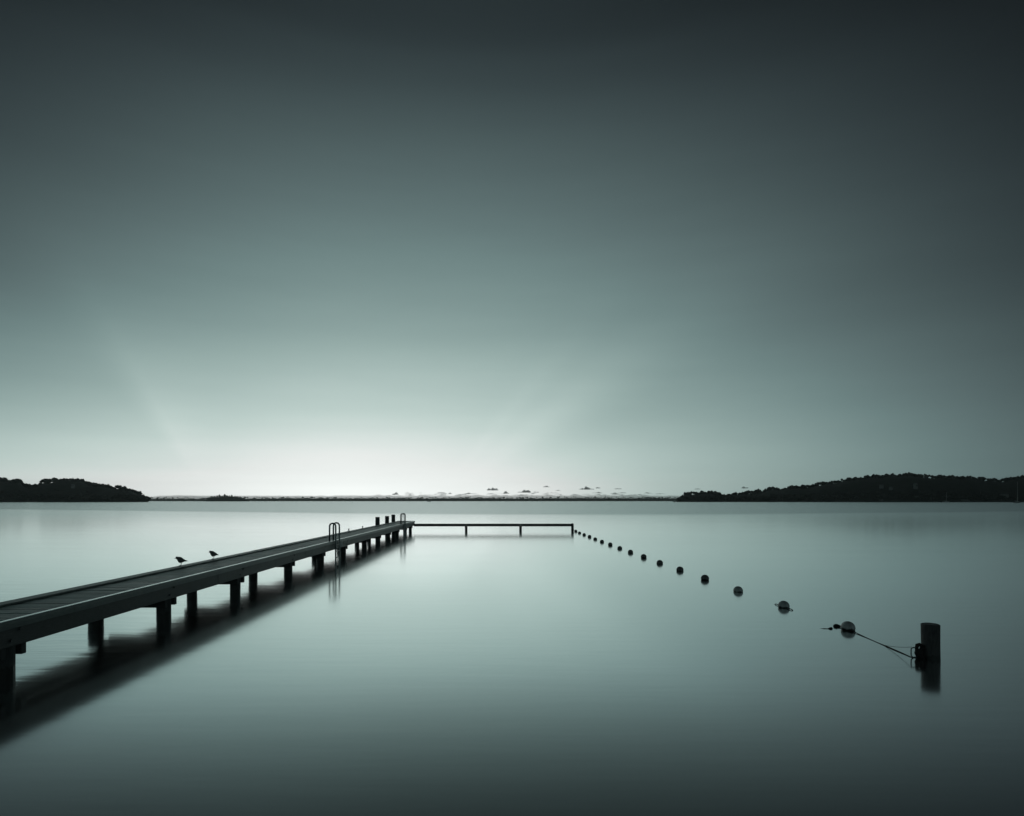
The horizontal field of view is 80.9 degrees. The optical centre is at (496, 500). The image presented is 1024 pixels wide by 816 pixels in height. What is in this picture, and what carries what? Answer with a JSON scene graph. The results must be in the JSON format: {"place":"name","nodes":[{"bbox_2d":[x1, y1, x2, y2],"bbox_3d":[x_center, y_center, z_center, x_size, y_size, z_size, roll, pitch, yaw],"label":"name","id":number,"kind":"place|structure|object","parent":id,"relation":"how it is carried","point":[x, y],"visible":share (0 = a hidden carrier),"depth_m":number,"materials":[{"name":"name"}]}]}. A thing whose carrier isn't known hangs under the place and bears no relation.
{"place":"outdoors","nodes":[
{"label":"outdoors","id":0,"kind":"place"},
{"bbox_2d":[0,481,147,501],"bbox_3d":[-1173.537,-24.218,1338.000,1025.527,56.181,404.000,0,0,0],"label":"headland","id":1,"kind":"structure","parent":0,"point":[63,489],"depth_m":1204.64,"materials":[{"name":"black plant"}]},
{"bbox_2d":[0,477,150,501],"bbox_3d":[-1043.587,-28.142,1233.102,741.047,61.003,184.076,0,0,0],"label":"woods","id":2,"kind":"object","parent":1,"relation":"on","point":[90,496],"visible":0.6,"depth_m":1177.46,"materials":[{"name":"black plant"}]},
{"bbox_2d":[204,497,248,500],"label":"island","id":3,"kind":"structure","parent":0,"point":[224,499],"depth_m":2406.72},
{"bbox_2d":[150,498,676,500],"bbox_3d":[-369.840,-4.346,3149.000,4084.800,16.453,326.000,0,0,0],"label":"shore","id":4,"kind":"structure","parent":0,"point":[530,499],"depth_m":3018.89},
{"bbox_2d":[150,496,675,500],"bbox_3d":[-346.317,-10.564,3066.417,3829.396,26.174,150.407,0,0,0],"label":"woods","id":5,"kind":"object","parent":4,"relation":"on","point":[433,498],"visible":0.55,"depth_m":3105.84,"materials":[{"name":"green plant"}]},
{"bbox_2d":[0,501,1023,815],"bbox_3d":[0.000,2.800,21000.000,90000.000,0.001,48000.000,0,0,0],"label":"water","id":6,"kind":"structure","parent":0,"point":[492,671],"depth_m":10.13,"materials":[{"name":"grey liquid"}]},
{"bbox_2d":[0,515,414,681],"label":"jetty","id":7,"kind":"object","parent":6,"relation":"in","point":[23,620],"visible":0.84,"depth_m":13.59,"materials":[{"name":"wood"}]},
{"bbox_2d":[174,556,186,565],"bbox_3d":[-8.956,1.709,17.002,0.350,0.258,0.147,0,0,-14],"label":"gull","id":8,"kind":"object","parent":7,"relation":"on","point":[180,559],"visible":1,"depth_m":16.95,"materials":[{"name":"black"}]},
{"bbox_2d":[209,551,217,558],"bbox_3d":[-8.955,1.709,18.949,0.350,0.258,0.147,0,0,8],"label":"gull","id":9,"kind":"object","parent":7,"relation":"on","point":[213,553],"visible":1,"depth_m":18.91,"materials":[{"name":"black"}]},
{"bbox_2d":[329,522,339,560],"bbox_3d":[-7.597,2.457,28.020,0.375,2.885,0.750,0,0,0],"label":"ladder","id":10,"kind":"object","parent":7,"relation":"attached to","point":[336,544],"visible":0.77,"depth_m":27.70,"materials":[{"name":"metal"}]},
{"bbox_2d":[400,513,405,535],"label":"ladder","id":11,"kind":"object","parent":7,"relation":"attached to","point":[404,522],"visible":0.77,"depth_m":48.09,"materials":[{"name":"metal"}]},
{"bbox_2d":[414,523,573,530],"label":"boom","id":12,"kind":"object","parent":6,"relation":"in","point":[520,527],"visible":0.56,"depth_m":54.96,"materials":[{"name":"black wood"}]},
{"bbox_2d":[676,566,683,570],"bbox_3d":[7.292,2.760,23.919,0.284,0.272,0.284,0,0,44],"label":"float","id":13,"kind":"object","parent":6,"relation":"on","point":[679,568],"visible":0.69,"depth_m":23.83,"materials":[{"name":"plastic"}]},
{"bbox_2d":[701,575,708,579],"bbox_3d":[7.344,2.750,21.192,0.284,0.271,0.283,0,0,44],"label":"float","id":14,"kind":"object","parent":6,"relation":"on","point":[704,577],"visible":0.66,"depth_m":21.09,"materials":[{"name":"plastic"}]},
{"bbox_2d":[733,586,742,591],"bbox_3d":[7.417,2.770,18.461,0.283,0.271,0.284,0,0,43],"label":"float","id":15,"kind":"object","parent":6,"relation":"on","point":[737,589],"visible":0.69,"depth_m":18.37,"materials":[{"name":"plastic"}]},
{"bbox_2d":[778,601,789,608],"bbox_3d":[7.516,2.760,15.727,0.283,0.271,0.284,0,0,43],"label":"float","id":16,"kind":"object","parent":6,"relation":"on","point":[783,604],"visible":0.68,"depth_m":15.64,"materials":[{"name":"plastic"}]},
{"bbox_2d":[841,621,855,631],"bbox_3d":[7.605,2.750,13.000,0.284,0.272,0.284,0,0,43],"label":"float","id":17,"kind":"object","parent":6,"relation":"on","point":[847,626],"visible":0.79,"depth_m":12.91,"materials":[{"name":"plastic"}]},
{"bbox_2d":[910,622,940,659],"bbox_3d":[7.652,3.599,10.661,0.487,2.803,0.301,0,0,-23],"label":"timber post","id":18,"kind":"object","parent":6,"relation":"in","point":[928,647],"visible":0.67,"depth_m":10.61,"materials":[{"name":"wood"}]},
{"bbox_2d":[706,580,911,657],"bbox_3d":[7.310,2.768,32.866,0.588,0.360,44.334,0,0,0],"label":"float rope","id":19,"kind":"object","parent":18,"relation":"attached to","point":[835,625],"visible":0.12,"depth_m":12.58,"materials":[{"name":"black fabric"}]},
{"bbox_2d":[0,0,1023,498],"label":"sky","id":20,"kind":"structure","parent":0,"point":[512,249],"materials":[{"name":"grey"}]},
{"bbox_2d":[676,476,1023,501],"bbox_3d":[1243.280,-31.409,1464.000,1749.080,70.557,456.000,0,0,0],"label":"headland","id":21,"kind":"structure","parent":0,"point":[971,486],"depth_m":1308.02,"materials":[{"name":"black plant"}]},
{"bbox_2d":[676,472,1023,500],"bbox_3d":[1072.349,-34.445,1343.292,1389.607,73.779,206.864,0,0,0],"label":"woods","id":22,"kind":"object","parent":21,"relation":"on","point":[742,497],"visible":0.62,"depth_m":1277.67,"materials":[{"name":"black plant"}]}
]}

